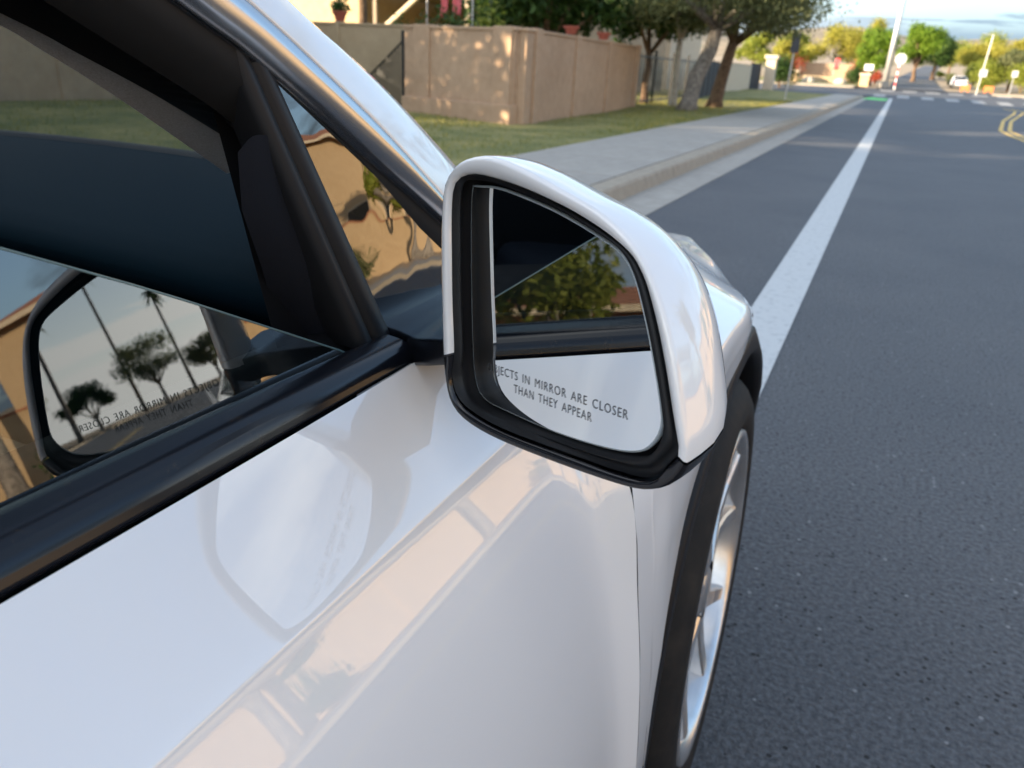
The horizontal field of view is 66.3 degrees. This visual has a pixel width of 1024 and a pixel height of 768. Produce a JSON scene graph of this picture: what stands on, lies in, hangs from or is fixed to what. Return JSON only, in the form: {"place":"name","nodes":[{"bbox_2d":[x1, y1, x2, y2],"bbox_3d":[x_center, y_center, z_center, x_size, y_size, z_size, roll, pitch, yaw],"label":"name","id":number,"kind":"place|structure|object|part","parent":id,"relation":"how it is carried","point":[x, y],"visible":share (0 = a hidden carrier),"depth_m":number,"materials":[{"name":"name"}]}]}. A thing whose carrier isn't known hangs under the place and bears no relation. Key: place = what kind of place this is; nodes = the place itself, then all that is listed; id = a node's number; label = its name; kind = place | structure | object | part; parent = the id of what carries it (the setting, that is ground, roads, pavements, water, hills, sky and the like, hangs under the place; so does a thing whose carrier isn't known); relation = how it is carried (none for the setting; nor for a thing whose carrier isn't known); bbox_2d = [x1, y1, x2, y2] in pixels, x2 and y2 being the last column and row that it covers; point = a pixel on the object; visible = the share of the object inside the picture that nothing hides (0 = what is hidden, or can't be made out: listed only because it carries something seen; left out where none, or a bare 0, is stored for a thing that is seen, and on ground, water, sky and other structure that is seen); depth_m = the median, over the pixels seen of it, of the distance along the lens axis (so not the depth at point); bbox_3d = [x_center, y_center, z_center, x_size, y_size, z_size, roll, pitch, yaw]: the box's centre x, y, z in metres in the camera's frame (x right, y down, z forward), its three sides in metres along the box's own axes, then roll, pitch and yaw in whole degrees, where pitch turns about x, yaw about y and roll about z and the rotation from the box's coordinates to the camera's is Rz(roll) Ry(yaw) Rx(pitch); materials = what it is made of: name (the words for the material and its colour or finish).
{"place":"outdoors","nodes":[
{"label":"outdoors","id":0,"kind":"place"},
{"bbox_2d":[0,89,832,165],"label":"lawn","id":1,"kind":"structure","parent":0,"point":[135,118],"depth_m":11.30,"materials":[{"name":"plant"}]},
{"bbox_2d":[0,26,119,100],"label":"block wall","id":2,"kind":"structure","parent":1,"relation":"on","point":[28,70],"depth_m":12.97,"materials":[{"name":"beige paint"}]},
{"bbox_2d":[289,0,436,24],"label":"stucco house","id":3,"kind":"structure","parent":1,"relation":"on","point":[317,10],"depth_m":26.93,"materials":[{"name":"paint"}]},
{"bbox_2d":[359,0,366,22],"bbox_3d":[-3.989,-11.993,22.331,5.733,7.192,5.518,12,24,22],"label":"post","id":4,"kind":"object","parent":1,"relation":"on","point":[362,11],"visible":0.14,"depth_m":22.68,"materials":[{"name":"beige paint"}]},
{"bbox_2d":[312,21,450,102],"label":"block wall","id":5,"kind":"structure","parent":1,"relation":"on","point":[368,47],"depth_m":17.70,"materials":[{"name":"beige paint"}]},
{"bbox_2d":[330,0,351,21],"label":"plant pot","id":6,"kind":"object","parent":5,"relation":"on","point":[339,7],"visible":0.99,"depth_m":17.72,"materials":[{"name":"brown ceramic"}]},
{"bbox_2d":[370,30,404,105],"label":"iron gate","id":7,"kind":"structure","parent":1,"relation":"on","point":[402,43],"depth_m":15.16,"materials":[{"name":"black"}]},
{"bbox_2d":[388,11,414,24],"bbox_3d":[-2.612,-7.837,18.828,0.984,2.029,1.154,-11,26,-30],"label":"garden shrub","id":8,"kind":"object","parent":1,"relation":"on","point":[401,18],"visible":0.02,"depth_m":18.48,"materials":[{"name":"green plant"}]},
{"bbox_2d":[413,1,470,25],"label":"garden shrub","id":9,"kind":"object","parent":1,"relation":"on","point":[453,20],"visible":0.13,"depth_m":17.55,"materials":[{"name":"green plant"}]},
{"bbox_2d":[426,0,473,25],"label":"clothes line","id":10,"kind":"object","parent":1,"relation":"on","point":[427,12],"depth_m":18.31,"materials":[{"name":"metal"}]},
{"bbox_2d":[440,0,447,16],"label":"hanging towel","id":11,"kind":"object","parent":10,"relation":"hanging from","point":[444,3],"visible":0.65,"depth_m":18.17,"materials":[{"name":"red fabric"}]},
{"bbox_2d":[452,0,461,15],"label":"hanging towel","id":12,"kind":"object","parent":10,"relation":"hanging from","point":[457,3],"visible":0.61,"depth_m":18.05,"materials":[{"name":"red fabric"}]},
{"bbox_2d":[465,1,506,26],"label":"garden shrub","id":13,"kind":"object","parent":1,"relation":"on","point":[487,19],"visible":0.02,"depth_m":17.57,"materials":[{"name":"green plant"}]},
{"bbox_2d":[372,0,665,91],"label":"stucco house","id":14,"kind":"structure","parent":1,"relation":"on","point":[660,49],"depth_m":30.16,"materials":[{"name":"paint"}]},
{"bbox_2d":[402,24,641,124],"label":"block wall","id":15,"kind":"structure","parent":1,"relation":"on","point":[510,75],"depth_m":14.27,"materials":[{"name":"paint"}]},
{"bbox_2d":[563,26,579,34],"bbox_3d":[1.173,-6.994,15.496,0.330,0.147,0.330,12,24,22],"label":"plant pot","id":16,"kind":"object","parent":15,"relation":"on","point":[571,29],"visible":1,"depth_m":15.40,"materials":[{"name":"brown ceramic"}]},
{"bbox_2d":[597,32,610,39],"bbox_3d":[2.068,-7.845,17.676,0.330,0.147,0.330,12,24,22],"label":"plant pot","id":17,"kind":"object","parent":15,"relation":"on","point":[603,35],"visible":1,"depth_m":17.58,"materials":[{"name":"brown ceramic"}]},
{"bbox_2d":[458,0,640,37],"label":"garden tree","id":18,"kind":"object","parent":1,"relation":"on","point":[555,16],"visible":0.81,"depth_m":19.47,"materials":[{"name":"green plant"}]},
{"bbox_2d":[610,0,701,103],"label":"garden tree","id":19,"kind":"object","parent":1,"relation":"on","point":[627,31],"visible":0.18,"depth_m":22.90,"materials":[{"name":"green plant"}]},
{"bbox_2d":[636,51,695,104],"bbox_3d":[5.209,-9.963,25.623,0.062,1.570,10.150,11,24,20],"label":"iron fence","id":20,"kind":"object","parent":1,"relation":"on","point":[651,99],"visible":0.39,"depth_m":24.13,"materials":[{"name":"black metal"}]},
{"bbox_2d":[638,0,704,106],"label":"mesquite tree","id":21,"kind":"object","parent":1,"relation":"on","point":[672,101],"visible":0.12,"depth_m":21.80,"materials":[{"name":"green plant"}]},
{"bbox_2d":[661,31,702,89],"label":"stucco house","id":22,"kind":"structure","parent":1,"relation":"on","point":[692,48],"depth_m":42.95,"materials":[{"name":"paint"}]},
{"bbox_2d":[699,60,720,97],"bbox_3d":[9.345,-14.249,36.560,0.090,1.570,14.487,9,23,15],"label":"screened fence","id":23,"kind":"object","parent":1,"relation":"on","point":[708,82],"visible":0.37,"depth_m":35.17,"materials":[{"name":"grey metal"}]},
{"bbox_2d":[597,0,859,110],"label":"mesquite tree","id":24,"kind":"object","parent":1,"relation":"on","point":[717,17],"visible":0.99,"depth_m":19.46,"materials":[{"name":"green plant"}]},
{"bbox_2d":[725,63,752,90],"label":"garden wall","id":25,"kind":"structure","parent":1,"relation":"on","point":[739,77],"depth_m":48.65,"materials":[{"name":"beige paint"}]},
{"bbox_2d":[685,0,819,107],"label":"mesquite tree","id":26,"kind":"object","parent":1,"relation":"on","point":[715,99],"visible":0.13,"depth_m":23.96,"materials":[{"name":"green plant"}]},
{"bbox_2d":[784,33,800,99],"bbox_3d":[12.260,-13.910,34.360,0.360,2.801,0.094,12,24,22],"label":"traffic sign","id":27,"kind":"object","parent":1,"relation":"on","point":[795,45],"visible":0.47,"depth_m":34.07,"materials":[{"name":"metal"}]},
{"bbox_2d":[513,94,858,185],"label":"sidewalk","id":28,"kind":"structure","parent":0,"point":[593,162],"depth_m":10.99,"materials":[{"name":"concrete"}]},
{"bbox_2d":[357,88,1023,767],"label":"road","id":29,"kind":"structure","parent":0,"point":[867,256],"depth_m":2.64,"materials":[{"name":"grey asphalt"}]},
{"bbox_2d":[0,0,762,767],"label":"parked car","id":30,"kind":"object","parent":29,"relation":"on","point":[496,516],"visible":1,"depth_m":0.48,"materials":[{"name":"white paint"}]},
{"bbox_3d":[-0.356,-0.007,0.021,0.106,0.422,1.182,12,24,22],"label":"window glass","id":31,"kind":"part","parent":30,"relation":"part of","materials":[{"name":"glass"}]},
{"bbox_3d":[-0.235,0.502,0.241,0.191,0.726,1.362,12,24,22],"label":"front door","id":32,"kind":"part","parent":30,"relation":"part of","materials":[{"name":"white paint"}]},
{"bbox_2d":[620,97,868,215],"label":"gutter","id":33,"kind":"object","parent":29,"relation":"on","point":[650,200],"visible":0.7,"depth_m":9.49,"materials":[{"name":"concrete"}]},
{"bbox_2d":[893,53,906,89],"bbox_3d":[30.340,-24.540,61.597,0.776,2.638,0.105,12,24,22],"label":"traffic sign","id":34,"kind":"object","parent":29,"relation":"on","point":[900,58],"visible":1,"depth_m":61.33,"materials":[{"name":"white metal"}]},
{"bbox_2d":[760,76,858,85],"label":"lawn","id":35,"kind":"structure","parent":0,"point":[847,83],"depth_m":67.90,"materials":[{"name":"green plant"}]},
{"bbox_2d":[781,53,808,73],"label":"flowering bush","id":36,"kind":"object","parent":35,"relation":"on","point":[799,62],"visible":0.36,"depth_m":73.81,"materials":[{"name":"brown plant"}]},
{"bbox_2d":[801,76,814,81],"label":"boulder","id":37,"kind":"object","parent":35,"relation":"on","point":[808,79],"visible":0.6,"depth_m":67.91,"materials":[{"name":"white stone"}]},
{"bbox_2d":[802,75,844,82],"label":"planter wall","id":38,"kind":"structure","parent":35,"relation":"on","point":[829,79],"depth_m":68.57,"materials":[{"name":"beige paint"}]},
{"bbox_2d":[832,58,840,76],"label":"red banner","id":39,"kind":"object","parent":35,"relation":"on","point":[836,63],"visible":0.94,"depth_m":69.33,"materials":[{"name":"fabric"}]},
{"bbox_2d":[833,78,845,83],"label":"boulder","id":40,"kind":"object","parent":35,"relation":"on","point":[839,81],"visible":0.64,"depth_m":66.92,"materials":[{"name":"white stone"}]},
{"bbox_2d":[843,62,863,83],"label":"bush","id":41,"kind":"object","parent":35,"relation":"on","point":[853,76],"visible":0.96,"depth_m":67.91,"materials":[{"name":"green plant"}]},
{"bbox_2d":[849,58,869,81],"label":"flowering bush","id":42,"kind":"object","parent":35,"relation":"on","point":[863,71],"visible":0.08,"depth_m":70.50,"materials":[{"name":"brown plant"}]},
{"bbox_2d":[799,62,853,80],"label":"garden wall","id":43,"kind":"structure","parent":0,"point":[820,69],"depth_m":75.02,"materials":[{"name":"paint"}]},
{"bbox_2d":[646,56,1023,215],"bbox_3d":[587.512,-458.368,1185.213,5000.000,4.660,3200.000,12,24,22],"label":"ground","id":44,"kind":"structure","parent":0,"point":[939,82],"depth_m":91.18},
{"bbox_2d":[592,95,863,200],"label":"curb","id":45,"kind":"structure","parent":44,"relation":"on","point":[622,187],"depth_m":9.62,"materials":[{"name":"concrete"}]},
{"bbox_2d":[733,31,776,65],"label":"desert tree","id":46,"kind":"object","parent":44,"relation":"on","point":[750,46],"visible":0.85,"depth_m":81.76,"materials":[{"name":"green plant"}]},
{"bbox_2d":[749,62,761,88],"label":"screened gate","id":47,"kind":"structure","parent":44,"relation":"on","point":[755,76],"depth_m":54.86,"materials":[{"name":"grey metal"}]},
{"bbox_2d":[762,55,779,89],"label":"stone pillar","id":48,"kind":"structure","parent":44,"relation":"on","point":[770,72],"depth_m":55.81,"materials":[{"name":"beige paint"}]},
{"bbox_2d":[761,53,802,87],"bbox_3d":[20.413,-23.683,59.285,3.100,2.666,2.564,-16,29,-38],"label":"hedge","id":49,"kind":"object","parent":44,"relation":"on","point":[783,68],"visible":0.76,"depth_m":58.97,"materials":[{"name":"green plant"}]},
{"bbox_2d":[772,36,804,59],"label":"desert tree","id":50,"kind":"object","parent":44,"relation":"on","point":[780,49],"visible":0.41,"depth_m":73.65,"materials":[{"name":"yellow plant"}]},
{"bbox_2d":[775,31,820,63],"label":"desert tree","id":51,"kind":"object","parent":44,"relation":"on","point":[802,53],"visible":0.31,"depth_m":87.00,"materials":[{"name":"green plant"}]},
{"bbox_2d":[802,21,867,63],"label":"desert tree","id":52,"kind":"object","parent":44,"relation":"on","point":[849,44],"visible":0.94,"depth_m":83.42,"materials":[{"name":"yellow plant"}]},
{"bbox_2d":[859,73,870,86],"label":"stone pillar","id":53,"kind":"structure","parent":44,"relation":"on","point":[864,79],"depth_m":65.25,"materials":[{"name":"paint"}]},
{"bbox_2d":[843,14,888,63],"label":"desert tree","id":54,"kind":"object","parent":44,"relation":"on","point":[882,24],"visible":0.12,"depth_m":87.41,"materials":[{"name":"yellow plant"}]},
{"bbox_2d":[864,64,873,72],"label":"notice board","id":55,"kind":"object","parent":44,"relation":"on","point":[868,67],"visible":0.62,"depth_m":66.33,"materials":[{"name":"white"}]},
{"bbox_2d":[870,70,882,85],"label":"flowering bush","id":56,"kind":"object","parent":44,"relation":"on","point":[876,76],"visible":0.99,"depth_m":67.87,"materials":[{"name":"brown plant"}]},
{"bbox_2d":[855,21,902,85],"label":"round tree","id":57,"kind":"object","parent":44,"relation":"on","point":[881,40],"visible":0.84,"depth_m":68.06,"materials":[{"name":"green plant"}]},
{"bbox_2d":[879,0,905,87],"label":"street light pole","id":58,"kind":"object","parent":44,"relation":"on","point":[884,83],"visible":0.94,"depth_m":65.81,"materials":[{"name":"metal"}]},
{"bbox_2d":[895,17,950,81],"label":"round tree","id":59,"kind":"object","parent":44,"relation":"on","point":[923,40],"visible":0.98,"depth_m":77.85,"materials":[{"name":"green plant"}]},
{"bbox_2d":[935,71,945,77],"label":"desert shrub","id":60,"kind":"object","parent":44,"relation":"on","point":[940,73],"visible":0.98,"depth_m":92.78,"materials":[{"name":"green plant"}]},
{"bbox_2d":[926,34,960,80],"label":"round tree","id":61,"kind":"object","parent":44,"relation":"on","point":[943,58],"visible":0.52,"depth_m":85.01,"materials":[{"name":"green plant"}]},
{"bbox_2d":[944,73,956,81],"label":"desert shrub","id":62,"kind":"object","parent":44,"relation":"on","point":[949,77],"visible":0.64,"depth_m":79.17,"materials":[{"name":"green plant"}]},
{"bbox_2d":[949,76,967,87],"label":"distant car","id":63,"kind":"object","parent":44,"relation":"on","point":[959,80],"visible":0.8,"depth_m":69.27,"materials":[{"name":"white metal"}]},
{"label":"rear window","id":64,"kind":"part","parent":63,"relation":"part of","materials":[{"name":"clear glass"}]},
{"bbox_2d":[943,41,980,73],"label":"desert tree","id":65,"kind":"object","parent":44,"relation":"on","point":[954,62],"visible":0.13,"depth_m":101.45,"materials":[{"name":"plant"}]},
{"bbox_2d":[960,85,970,91],"bbox_3d":[36.991,-24.124,63.997,0.680,0.520,0.500,12,24,22],"label":"barrier","id":66,"kind":"object","parent":44,"relation":"on","point":[965,87],"visible":1,"depth_m":63.87,"materials":[{"name":"orange plastic"}]},
{"bbox_2d":[962,57,987,86],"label":"desert shrub","id":67,"kind":"object","parent":44,"relation":"on","point":[972,66],"visible":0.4,"depth_m":73.20,"materials":[{"name":"green plant"}]},
{"bbox_2d":[955,39,1010,68],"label":"desert tree","id":68,"kind":"object","parent":44,"relation":"on","point":[968,56],"visible":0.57,"depth_m":88.49,"materials":[{"name":"plant"}]},
{"bbox_2d":[975,33,993,94],"bbox_3d":[35.636,-24.184,59.413,0.933,4.370,0.140,12,24,22],"label":"traffic sign","id":69,"kind":"object","parent":44,"relation":"on","point":[983,72],"visible":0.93,"depth_m":59.45,"materials":[{"name":"metal"}]},
{"bbox_2d":[975,78,994,91],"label":"desert shrub","id":70,"kind":"object","parent":44,"relation":"on","point":[984,83],"visible":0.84,"depth_m":65.15,"materials":[{"name":"green plant"}]},
{"bbox_2d":[957,29,1012,64],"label":"desert tree","id":71,"kind":"object","parent":44,"relation":"on","point":[996,37],"visible":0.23,"depth_m":101.59,"materials":[{"name":"plant"}]},
{"bbox_2d":[966,56,1010,90],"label":"desert shrub","id":72,"kind":"object","parent":44,"relation":"on","point":[994,75],"visible":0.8,"depth_m":66.89,"materials":[{"name":"green plant"}]},
{"bbox_2d":[983,86,993,92],"bbox_3d":[38.532,-23.783,63.365,0.680,0.520,0.500,12,24,22],"label":"barrier","id":73,"kind":"object","parent":44,"relation":"on","point":[989,88],"visible":0.94,"depth_m":63.24,"materials":[{"name":"orange plastic"}]},
{"bbox_2d":[989,38,1023,83],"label":"desert tree","id":74,"kind":"object","parent":44,"relation":"on","point":[1019,44],"visible":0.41,"depth_m":86.00,"materials":[{"name":"plant"}]},
{"bbox_2d":[996,47,1023,91],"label":"desert tree","id":75,"kind":"object","parent":44,"relation":"on","point":[1013,57],"visible":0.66,"depth_m":66.73,"materials":[{"name":"green plant"}]},
{"bbox_2d":[1008,71,1018,93],"bbox_3d":[39.312,-23.649,61.575,0.400,1.751,0.136,12,24,22],"label":"traffic sign","id":76,"kind":"object","parent":44,"relation":"on","point":[1014,73],"visible":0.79,"depth_m":61.32,"materials":[{"name":"metal"}]},
{"bbox_2d":[1004,62,1023,92],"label":"desert shrub","id":77,"kind":"object","parent":44,"relation":"on","point":[1019,77],"visible":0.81,"depth_m":64.83,"materials":[{"name":"green plant"}]},
{"bbox_2d":[700,27,1017,66],"bbox_3d":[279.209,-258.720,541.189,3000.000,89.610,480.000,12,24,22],"label":"hills","id":78,"kind":"structure","parent":0,"point":[724,40],"depth_m":506.53,"materials":[{"name":"green plant"}]},
{"bbox_2d":[740,0,1023,40],"label":"sky","id":79,"kind":"structure","parent":0,"point":[967,19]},
{"bbox_2d":[758,83,1023,105],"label":"cross street","id":80,"kind":"structure","parent":0,"point":[894,94],"depth_m":56.91,"materials":[{"name":"grey asphalt"}]},
{"bbox_2d":[759,80,1023,97],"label":"sidewalk","id":81,"kind":"structure","parent":0,"point":[852,86],"depth_m":63.79,"materials":[{"name":"concrete"}]},
{"bbox_2d":[861,66,986,95],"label":"road","id":82,"kind":"structure","parent":0,"point":[922,82],"depth_m":76.73,"materials":[{"name":"grey asphalt"}]}
]}

